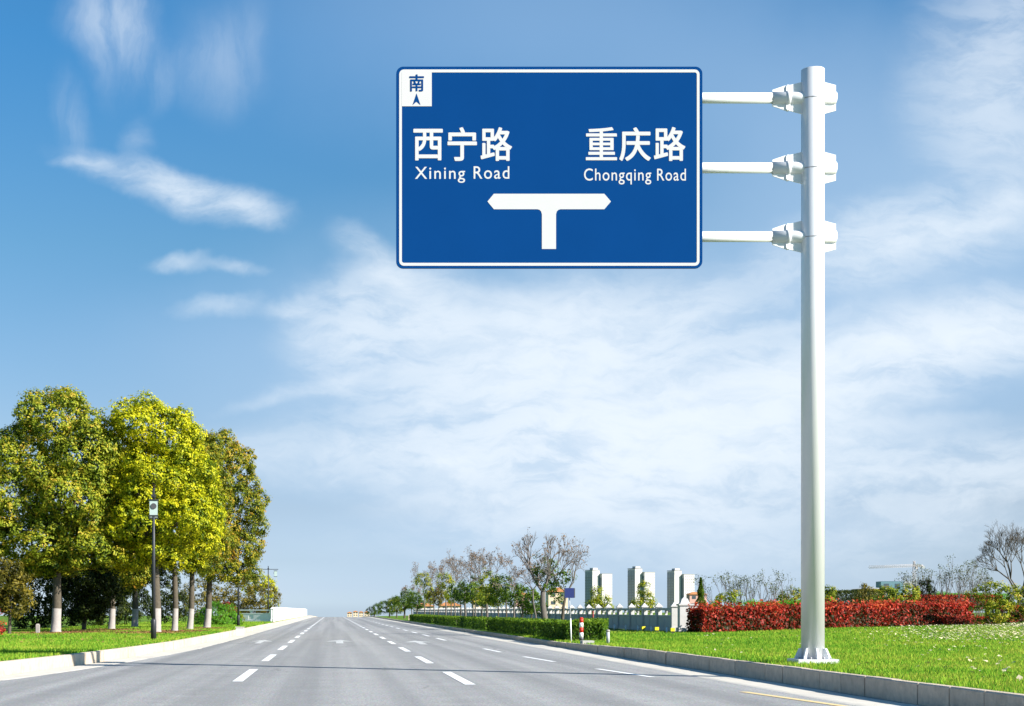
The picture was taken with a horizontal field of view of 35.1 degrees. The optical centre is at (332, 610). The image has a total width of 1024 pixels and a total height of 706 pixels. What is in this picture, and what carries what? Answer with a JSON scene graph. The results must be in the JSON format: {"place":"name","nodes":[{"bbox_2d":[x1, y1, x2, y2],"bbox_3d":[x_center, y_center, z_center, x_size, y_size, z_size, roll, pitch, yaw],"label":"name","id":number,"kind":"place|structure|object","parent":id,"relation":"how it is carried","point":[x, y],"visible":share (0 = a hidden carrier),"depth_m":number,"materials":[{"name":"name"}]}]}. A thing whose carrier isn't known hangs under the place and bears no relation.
{"place":"outdoors","nodes":[
{"label":"outdoors","id":0,"kind":"place"},
{"bbox_2d":[0,616,303,660],"bbox_3d":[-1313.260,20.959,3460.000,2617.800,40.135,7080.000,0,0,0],"label":"grass verge","id":1,"kind":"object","parent":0,"point":[5,619],"depth_m":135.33,"materials":[{"name":"green plant"}]},
{"bbox_2d":[0,612,6,634],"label":"red shrub","id":2,"kind":"object","parent":1,"relation":"on","point":[2,630],"visible":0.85,"depth_m":57.90,"materials":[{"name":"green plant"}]},
{"bbox_2d":[0,556,37,633],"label":"broadleaf tree","id":3,"kind":"object","parent":1,"relation":"on","point":[9,590],"visible":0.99,"depth_m":59.79,"materials":[{"name":"green plant"}]},
{"bbox_2d":[0,563,75,628],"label":"dark shrub","id":4,"kind":"object","parent":1,"relation":"on","point":[44,618],"visible":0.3,"depth_m":79.07,"materials":[{"name":"green plant"}]},
{"bbox_2d":[0,383,129,631],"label":"broadleaf tree","id":5,"kind":"object","parent":1,"relation":"on","point":[48,475],"visible":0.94,"depth_m":64.00,"materials":[{"name":"green plant"}]},
{"bbox_2d":[41,570,95,626],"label":"dark shrub","id":6,"kind":"object","parent":1,"relation":"on","point":[73,622],"visible":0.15,"depth_m":87.38,"materials":[{"name":"green plant"}]},
{"bbox_2d":[35,547,125,629],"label":"broadleaf tree","id":7,"kind":"object","parent":1,"relation":"on","point":[85,599],"visible":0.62,"depth_m":71.66,"materials":[{"name":"green plant"}]},
{"bbox_2d":[84,560,131,625],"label":"dark shrub","id":8,"kind":"object","parent":1,"relation":"on","point":[120,615],"visible":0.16,"depth_m":91.72,"materials":[{"name":"green plant"}]},
{"bbox_2d":[71,436,150,628],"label":"broadleaf tree","id":9,"kind":"object","parent":1,"relation":"on","point":[131,580],"visible":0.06,"depth_m":75.90,"materials":[{"name":"green plant"}]},
{"bbox_2d":[115,587,151,623],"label":"dark shrub","id":10,"kind":"object","parent":1,"relation":"on","point":[145,606],"visible":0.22,"depth_m":99.70,"materials":[{"name":"green plant"}]},
{"bbox_2d":[104,470,167,626],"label":"broadleaf tree","id":11,"kind":"object","parent":1,"relation":"on","point":[134,623],"visible":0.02,"depth_m":85.89,"materials":[{"name":"green plant"}]},
{"bbox_2d":[148,488,158,638],"bbox_3d":[-5.539,-1.415,49.600,0.310,4.750,1.700,0,0,-6],"label":"street lamp","id":12,"kind":"object","parent":1,"relation":"on","point":[153,503],"visible":0.95,"depth_m":49.55,"materials":[{"name":"metal"}]},
{"bbox_2d":[86,389,228,631],"bbox_3d":[-7.152,-3.991,65.053,5.908,10.134,4.076,0,0,0],"label":"broadleaf tree","id":13,"kind":"object","parent":1,"relation":"on","point":[175,494],"visible":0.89,"depth_m":64.35,"materials":[{"name":"green plant"}]},
{"bbox_2d":[131,568,194,623],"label":"dark shrub","id":14,"kind":"object","parent":1,"relation":"on","point":[167,603],"visible":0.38,"depth_m":103.57,"materials":[{"name":"green plant"}]},
{"bbox_2d":[140,466,226,630],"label":"broadleaf tree","id":15,"kind":"object","parent":1,"relation":"on","point":[192,559],"visible":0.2,"depth_m":68.91,"materials":[{"name":"green plant"}]},
{"bbox_2d":[169,578,206,618],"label":"tree in leaf","id":16,"kind":"object","parent":1,"relation":"on","point":[200,600],"visible":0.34,"depth_m":139.50,"materials":[{"name":"green plant"}]},
{"bbox_2d":[173,429,239,628],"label":"broadleaf tree","id":17,"kind":"object","parent":1,"relation":"on","point":[216,452],"visible":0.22,"depth_m":74.96,"materials":[{"name":"green plant"}]},
{"bbox_2d":[194,600,242,624],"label":"dome shrub","id":18,"kind":"object","parent":1,"relation":"on","point":[228,619],"visible":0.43,"depth_m":97.38,"materials":[{"name":"green plant"}]},
{"bbox_2d":[193,427,271,626],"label":"broadleaf tree","id":19,"kind":"object","parent":1,"relation":"on","point":[256,509],"visible":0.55,"depth_m":81.65,"materials":[{"name":"green plant"}]},
{"bbox_2d":[202,582,281,612],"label":"tree in leaf","id":20,"kind":"object","parent":1,"relation":"on","point":[246,603],"visible":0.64,"depth_m":143.28,"materials":[{"name":"green plant"}]},
{"bbox_2d":[237,548,248,625],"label":"street lamp","id":21,"kind":"object","parent":1,"relation":"on","point":[238,619],"visible":0.23,"depth_m":90.95,"materials":[{"name":"metal"}]},
{"bbox_2d":[241,572,279,612],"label":"tree in leaf","id":22,"kind":"object","parent":1,"relation":"on","point":[271,580],"visible":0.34,"depth_m":167.60,"materials":[{"name":"green plant"}]},
{"bbox_2d":[259,566,277,612],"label":"street lamp","id":23,"kind":"object","parent":1,"relation":"on","point":[275,573],"visible":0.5,"depth_m":135.95,"materials":[{"name":"metal"}]},
{"bbox_2d":[239,607,306,620],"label":"balustrade","id":24,"kind":"object","parent":1,"relation":"on","point":[278,614],"visible":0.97,"depth_m":139.15,"materials":[{"name":"white concrete"}]},
{"bbox_2d":[0,617,920,705],"bbox_3d":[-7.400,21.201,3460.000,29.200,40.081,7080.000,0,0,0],"label":"road","id":25,"kind":"structure","parent":0,"point":[316,664],"depth_m":27.34,"materials":[{"name":"grey asphalt"}]},
{"bbox_2d":[0,617,310,679],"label":"gutter","id":26,"kind":"object","parent":25,"relation":"on","point":[87,666],"visible":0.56,"depth_m":37.60,"materials":[{"name":"concrete"}]},
{"bbox_2d":[0,616,315,675],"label":"kerb","id":27,"kind":"structure","parent":25,"relation":"on","point":[17,666],"depth_m":36.77,"materials":[{"name":"concrete"}]},
{"bbox_2d":[236,627,243,634],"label":"junction box","id":28,"kind":"object","parent":27,"relation":"on","point":[239,630],"visible":0.93,"depth_m":74.83,"materials":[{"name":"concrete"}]},
{"bbox_2d":[233,617,323,680],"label":"lane marking","id":29,"kind":"object","parent":25,"relation":"on","point":[245,675],"visible":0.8,"depth_m":31.38,"materials":[{"name":"white paint"}]},
{"bbox_2d":[344,617,475,684],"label":"lane marking","id":30,"kind":"object","parent":25,"relation":"on","point":[459,678],"visible":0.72,"depth_m":29.86,"materials":[{"name":"white paint"}]},
{"bbox_2d":[486,649,651,676],"bbox_3d":[4.998,1.155,38.196,0.300,0.001,20.828,0,0,-3],"label":"lane marking","id":31,"kind":"object","parent":25,"relation":"on","point":[599,669],"visible":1,"depth_m":30.85,"materials":[{"name":"white paint"}]},
{"bbox_2d":[370,617,918,705],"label":"gutter","id":32,"kind":"object","parent":25,"relation":"on","point":[823,694],"visible":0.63,"depth_m":27.08,"materials":[{"name":"concrete"}]},
{"bbox_2d":[365,616,1023,705],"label":"kerb","id":33,"kind":"structure","parent":25,"relation":"on","point":[910,692],"depth_m":23.78,"materials":[{"name":"concrete"}]},
{"bbox_2d":[745,692,846,705],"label":"lane marking","id":34,"kind":"object","parent":25,"relation":"on","point":[797,699],"visible":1,"depth_m":20.79,"materials":[{"name":"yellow paint"}]},
{"bbox_2d":[0,0,1023,616],"label":"sky","id":35,"kind":"structure","parent":0,"point":[198,197],"materials":[{"name":"blue"}]},
{"bbox_2d":[375,613,1023,693],"bbox_3d":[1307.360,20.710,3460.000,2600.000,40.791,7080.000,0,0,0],"label":"lawn","id":36,"kind":"structure","parent":0,"point":[506,633],"depth_m":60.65,"materials":[{"name":"green plant"}]},
{"bbox_2d":[365,603,382,615],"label":"tree","id":37,"kind":"object","parent":36,"relation":"on","point":[373,610],"visible":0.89,"depth_m":279.94,"materials":[{"name":"green plant"}]},
{"bbox_2d":[377,597,398,616],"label":"tree","id":38,"kind":"object","parent":36,"relation":"on","point":[389,610],"visible":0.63,"depth_m":243.85,"materials":[{"name":"green plant"}]},
{"bbox_2d":[387,599,403,617],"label":"tree","id":39,"kind":"object","parent":36,"relation":"on","point":[395,611],"visible":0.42,"depth_m":223.96,"materials":[{"name":"green plant"}]},
{"bbox_2d":[390,588,419,617],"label":"tree","id":40,"kind":"object","parent":36,"relation":"on","point":[403,603],"visible":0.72,"depth_m":207.75,"materials":[{"name":"green plant"}]},
{"bbox_2d":[401,585,422,614],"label":"bare tree","id":41,"kind":"object","parent":36,"relation":"on","point":[412,588],"visible":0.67,"depth_m":235.93,"materials":[{"name":"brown plant"}]},
{"bbox_2d":[405,591,426,613],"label":"tree","id":42,"kind":"object","parent":36,"relation":"on","point":[419,599],"visible":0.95,"depth_m":191.87,"materials":[{"name":"green plant"}]},
{"bbox_2d":[412,572,435,613],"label":"tree","id":43,"kind":"object","parent":36,"relation":"on","point":[418,580],"visible":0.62,"depth_m":171.87,"materials":[{"name":"green plant"}]},
{"bbox_2d":[410,561,437,613],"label":"bare tree","id":44,"kind":"object","parent":36,"relation":"on","point":[426,576],"visible":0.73,"depth_m":183.92,"materials":[{"name":"brown plant"}]},
{"bbox_2d":[409,614,443,622],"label":"clipped hedge","id":45,"kind":"object","parent":36,"relation":"on","point":[427,618],"visible":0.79,"depth_m":141.08,"materials":[{"name":"green plant"}]},
{"bbox_2d":[417,561,446,614],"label":"bare tree","id":46,"kind":"object","parent":36,"relation":"on","point":[430,579],"visible":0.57,"depth_m":168.31,"materials":[{"name":"brown plant"}]},
{"bbox_2d":[425,584,446,614],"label":"tree","id":47,"kind":"object","parent":36,"relation":"on","point":[438,599],"visible":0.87,"depth_m":155.56,"materials":[{"name":"green plant"}]},
{"bbox_2d":[435,571,455,614],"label":"tree","id":48,"kind":"object","parent":36,"relation":"on","point":[450,580],"visible":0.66,"depth_m":144.05,"materials":[{"name":"green plant"}]},
{"bbox_2d":[430,560,462,614],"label":"bare tree","id":49,"kind":"object","parent":36,"relation":"on","point":[432,577],"visible":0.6,"depth_m":151.97,"materials":[{"name":"grey plant"}]},
{"bbox_2d":[439,602,461,608],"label":"house","id":50,"kind":"structure","parent":36,"relation":"on","point":[448,606],"depth_m":467.00,"materials":[{"name":"orange tile"}]},
{"bbox_2d":[433,615,469,625],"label":"clipped hedge","id":51,"kind":"object","parent":36,"relation":"on","point":[450,620],"visible":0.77,"depth_m":111.35,"materials":[{"name":"green plant"}]},
{"bbox_2d":[435,555,469,614],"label":"bare tree","id":52,"kind":"object","parent":36,"relation":"on","point":[443,566],"visible":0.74,"depth_m":139.95,"materials":[{"name":"grey plant"}]},
{"bbox_2d":[445,580,467,615],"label":"tree","id":53,"kind":"object","parent":36,"relation":"on","point":[451,590],"visible":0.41,"depth_m":131.98,"materials":[{"name":"green plant"}]},
{"bbox_2d":[445,547,492,615],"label":"bare tree","id":54,"kind":"object","parent":36,"relation":"on","point":[456,577],"visible":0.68,"depth_m":125.87,"materials":[{"name":"brown plant"}]},
{"bbox_2d":[452,574,486,615],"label":"tree","id":55,"kind":"object","parent":36,"relation":"on","point":[468,595],"visible":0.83,"depth_m":111.80,"materials":[{"name":"green plant"}]},
{"bbox_2d":[455,553,495,615],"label":"bare tree","id":56,"kind":"object","parent":36,"relation":"on","point":[483,563],"visible":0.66,"depth_m":115.39,"materials":[{"name":"grey plant"}]},
{"bbox_2d":[457,616,496,629],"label":"clipped hedge","id":57,"kind":"object","parent":36,"relation":"on","point":[479,622],"visible":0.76,"depth_m":90.06,"materials":[{"name":"green plant"}]},
{"bbox_2d":[471,587,490,616],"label":"tree","id":58,"kind":"object","parent":36,"relation":"on","point":[482,607],"visible":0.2,"depth_m":120.01,"materials":[{"name":"green plant"}]},
{"bbox_2d":[462,547,513,616],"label":"bare tree","id":59,"kind":"object","parent":36,"relation":"on","point":[471,565],"visible":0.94,"depth_m":105.84,"materials":[{"name":"grey plant"}]},
{"bbox_2d":[471,567,504,616],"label":"tree","id":60,"kind":"object","parent":36,"relation":"on","point":[483,587],"visible":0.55,"depth_m":99.89,"materials":[{"name":"green plant"}]},
{"bbox_2d":[485,573,522,616],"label":"tree","id":61,"kind":"object","parent":36,"relation":"on","point":[492,599],"visible":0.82,"depth_m":95.86,"materials":[{"name":"green plant"}]},
{"bbox_2d":[493,556,540,616],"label":"bare tree","id":62,"kind":"object","parent":36,"relation":"on","point":[510,562],"visible":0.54,"depth_m":93.95,"materials":[{"name":"grey plant"}]},
{"bbox_2d":[503,583,539,617],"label":"tree","id":63,"kind":"object","parent":36,"relation":"on","point":[525,597],"visible":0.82,"depth_m":87.89,"materials":[{"name":"green plant"}]},
{"bbox_2d":[487,616,562,635],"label":"clipped hedge","id":64,"kind":"object","parent":36,"relation":"on","point":[517,625],"visible":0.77,"depth_m":69.82,"materials":[{"name":"green plant"}]},
{"bbox_2d":[509,567,551,618],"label":"bare tree","id":65,"kind":"object","parent":36,"relation":"on","point":[516,575],"visible":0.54,"depth_m":82.04,"materials":[{"name":"grey plant"}]},
{"bbox_2d":[516,599,547,617],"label":"tree","id":66,"kind":"object","parent":36,"relation":"on","point":[537,604],"visible":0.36,"depth_m":103.90,"materials":[{"name":"green plant"}]},
{"bbox_2d":[511,527,580,618],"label":"bare tree","id":67,"kind":"object","parent":36,"relation":"on","point":[543,609],"visible":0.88,"depth_m":75.90,"materials":[{"name":"brown plant"}]},
{"bbox_2d":[413,597,698,632],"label":"balustrade","id":68,"kind":"object","parent":36,"relation":"on","point":[676,619],"visible":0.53,"depth_m":77.83,"materials":[{"name":"concrete"}]},
{"bbox_2d":[546,589,567,612],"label":"house","id":69,"kind":"structure","parent":36,"relation":"on","point":[549,601],"depth_m":497.00,"materials":[{"name":"beige concrete"}]},
{"bbox_2d":[532,536,588,619],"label":"bare tree","id":70,"kind":"object","parent":36,"relation":"on","point":[555,582],"visible":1,"depth_m":71.94,"materials":[{"name":"brown plant"}]},
{"bbox_2d":[565,588,574,641],"bbox_3d":[7.594,0.167,51.149,0.337,1.775,0.178,0,0,0],"label":"panel post","id":71,"kind":"object","parent":36,"relation":"on","point":[569,593],"visible":0.88,"depth_m":51.06,"materials":[{"name":"metal"}]},
{"bbox_2d":[536,617,608,640],"bbox_3d":[8.747,0.650,58.775,2.717,0.787,11.774,0,0,10],"label":"clipped hedge","id":72,"kind":"object","parent":36,"relation":"on","point":[595,628],"visible":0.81,"depth_m":53.92,"materials":[{"name":"green plant"}]},
{"bbox_2d":[579,617,583,639],"bbox_3d":[7.839,0.575,50.357,0.140,0.730,0.139,0,0,0],"label":"striped bollard","id":73,"kind":"object","parent":36,"relation":"on","point":[581,628],"visible":0.95,"depth_m":50.31,"materials":[{"name":"plastic"}]},
{"bbox_2d":[580,640,593,643],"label":"paving slab","id":74,"kind":"structure","parent":36,"relation":"on","point":[585,641],"depth_m":46.96,"materials":[{"name":"grey concrete"}]},
{"bbox_2d":[585,568,611,612],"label":"residential tower","id":75,"kind":"structure","parent":36,"relation":"on","point":[593,578],"depth_m":1794.82,"materials":[{"name":"white concrete"}]},
{"bbox_2d":[584,584,614,613],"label":"tree","id":76,"kind":"object","parent":36,"relation":"on","point":[595,599],"visible":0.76,"depth_m":115.59,"materials":[{"name":"green plant"}]},
{"bbox_2d":[606,630,609,642],"bbox_3d":[7.974,0.755,46.271,0.116,0.410,0.114,0,0,0],"label":"grey bollard","id":77,"kind":"object","parent":36,"relation":"on","point":[607,636],"visible":0.87,"depth_m":46.23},
{"bbox_2d":[396,66,838,663],"bbox_3d":[4.818,-4.152,27.200,7.481,10.084,0.680,0,0,0],"label":"direction sign","id":78,"kind":"object","parent":36,"relation":"on","point":[550,168],"visible":1,"depth_m":26.94,"materials":[{"name":"metal"}]},
{"bbox_2d":[627,566,654,612],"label":"residential tower","id":79,"kind":"structure","parent":36,"relation":"on","point":[636,575],"depth_m":1794.94,"materials":[{"name":"white concrete"}]},
{"bbox_2d":[629,579,657,613],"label":"tree","id":80,"kind":"object","parent":36,"relation":"on","point":[650,603],"visible":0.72,"depth_m":115.78,"materials":[{"name":"green plant"}]},
{"bbox_2d":[667,568,694,612],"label":"residential tower","id":81,"kind":"structure","parent":36,"relation":"on","point":[680,585],"depth_m":1794.56,"materials":[{"name":"white concrete"}]},
{"bbox_2d":[685,592,706,603],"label":"house","id":82,"kind":"structure","parent":36,"relation":"on","point":[692,597],"depth_m":637.00,"materials":[{"name":"beige concrete"}]},
{"bbox_2d":[696,577,706,605],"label":"conifer","id":83,"kind":"object","parent":36,"relation":"on","point":[700,593],"visible":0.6,"depth_m":79.91,"materials":[{"name":"green plant"}]},
{"bbox_2d":[708,589,742,607],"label":"green bush","id":84,"kind":"object","parent":36,"relation":"on","point":[723,597],"visible":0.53,"depth_m":71.68,"materials":[{"name":"green plant"}]},
{"bbox_2d":[693,568,796,605],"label":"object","id":85,"kind":"object","parent":36,"relation":"on","point":[744,591],"visible":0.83,"depth_m":83.93,"materials":[{"name":"grey plant"}]},
{"bbox_2d":[737,598,800,620],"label":"green hedge","id":86,"kind":"object","parent":36,"relation":"on","point":[787,602],"visible":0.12,"depth_m":75.33,"materials":[{"name":"green plant"}]},
{"bbox_2d":[774,585,800,601],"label":"green bush","id":87,"kind":"object","parent":36,"relation":"on","point":[783,595],"visible":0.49,"depth_m":87.81,"materials":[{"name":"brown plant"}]},
{"bbox_2d":[686,595,973,632],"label":"red hedge","id":88,"kind":"object","parent":36,"relation":"on","point":[756,617],"visible":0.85,"depth_m":67.60,"materials":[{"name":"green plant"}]},
{"bbox_2d":[825,584,837,603],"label":"green bush","id":89,"kind":"object","parent":36,"relation":"on","point":[832,594],"visible":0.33,"depth_m":87.91,"materials":[{"name":"green plant"}]},
{"bbox_2d":[825,589,895,604],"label":"dark hedge","id":90,"kind":"object","parent":36,"relation":"on","point":[842,593],"visible":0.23,"depth_m":116.81,"materials":[{"name":"green plant"}]},
{"bbox_2d":[852,583,879,603],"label":"green bush","id":91,"kind":"object","parent":36,"relation":"on","point":[864,589],"visible":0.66,"depth_m":87.78,"materials":[{"name":"green plant"}]},
{"bbox_2d":[876,581,902,595],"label":"building","id":92,"kind":"structure","parent":36,"relation":"on","point":[879,584],"depth_m":637.00,"materials":[{"name":"teal glass"}]},
{"bbox_2d":[870,583,920,603],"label":"green bush","id":93,"kind":"object","parent":36,"relation":"on","point":[891,591],"visible":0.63,"depth_m":79.67,"materials":[{"name":"green plant"}]},
{"bbox_2d":[911,578,936,600],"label":"green bush","id":94,"kind":"object","parent":36,"relation":"on","point":[929,587],"visible":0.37,"depth_m":83.75,"materials":[{"name":"green plant"}]},
{"bbox_2d":[894,554,993,615],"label":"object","id":95,"kind":"object","parent":36,"relation":"on","point":[945,578],"visible":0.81,"depth_m":83.96,"materials":[{"name":"grey plant"}]},
{"bbox_2d":[902,593,1001,609],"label":"red hedge","id":96,"kind":"object","parent":36,"relation":"on","point":[926,598],"visible":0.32,"depth_m":83.43,"materials":[{"name":"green plant"}]},
{"bbox_2d":[936,614,991,624],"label":"red hedge","id":97,"kind":"object","parent":36,"relation":"on","point":[964,620],"visible":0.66,"depth_m":72.46,"materials":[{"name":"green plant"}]},
{"bbox_2d":[928,591,1009,610],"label":"green hedge","id":98,"kind":"object","parent":36,"relation":"on","point":[1003,594],"visible":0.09,"depth_m":94.04,"materials":[{"name":"green plant"}]},
{"bbox_2d":[959,560,992,616],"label":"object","id":99,"kind":"object","parent":36,"relation":"on","point":[981,582],"visible":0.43,"depth_m":87.74,"materials":[{"name":"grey plant"}]},
{"bbox_2d":[963,580,1023,624],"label":"green bush","id":100,"kind":"object","parent":36,"relation":"on","point":[995,617],"visible":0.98,"depth_m":71.03,"materials":[{"name":"green plant"}]},
{"bbox_2d":[972,521,1023,614],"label":"bare tree","id":101,"kind":"object","parent":36,"relation":"on","point":[1007,544],"visible":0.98,"depth_m":80.20,"materials":[{"name":"brown plant"}]},
{"bbox_2d":[996,605,1023,622],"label":"red hedge","id":102,"kind":"object","parent":36,"relation":"on","point":[1021,619],"visible":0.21,"depth_m":76.02,"materials":[{"name":"green plant"}]},
{"bbox_2d":[1002,586,1023,622],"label":"green bush","id":103,"kind":"object","parent":36,"relation":"on","point":[1019,611],"visible":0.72,"depth_m":74.22,"materials":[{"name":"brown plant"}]},
{"bbox_2d":[704,622,1023,680],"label":"flowers","id":104,"kind":"object","parent":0,"point":[1002,636],"visible":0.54,"depth_m":52.30,"materials":[{"name":"plant"}]},
{"bbox_2d":[869,561,924,578],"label":"tower crane","id":105,"kind":"object","parent":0,"point":[916,567],"visible":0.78,"depth_m":1238.74,"materials":[{"name":"paint"}]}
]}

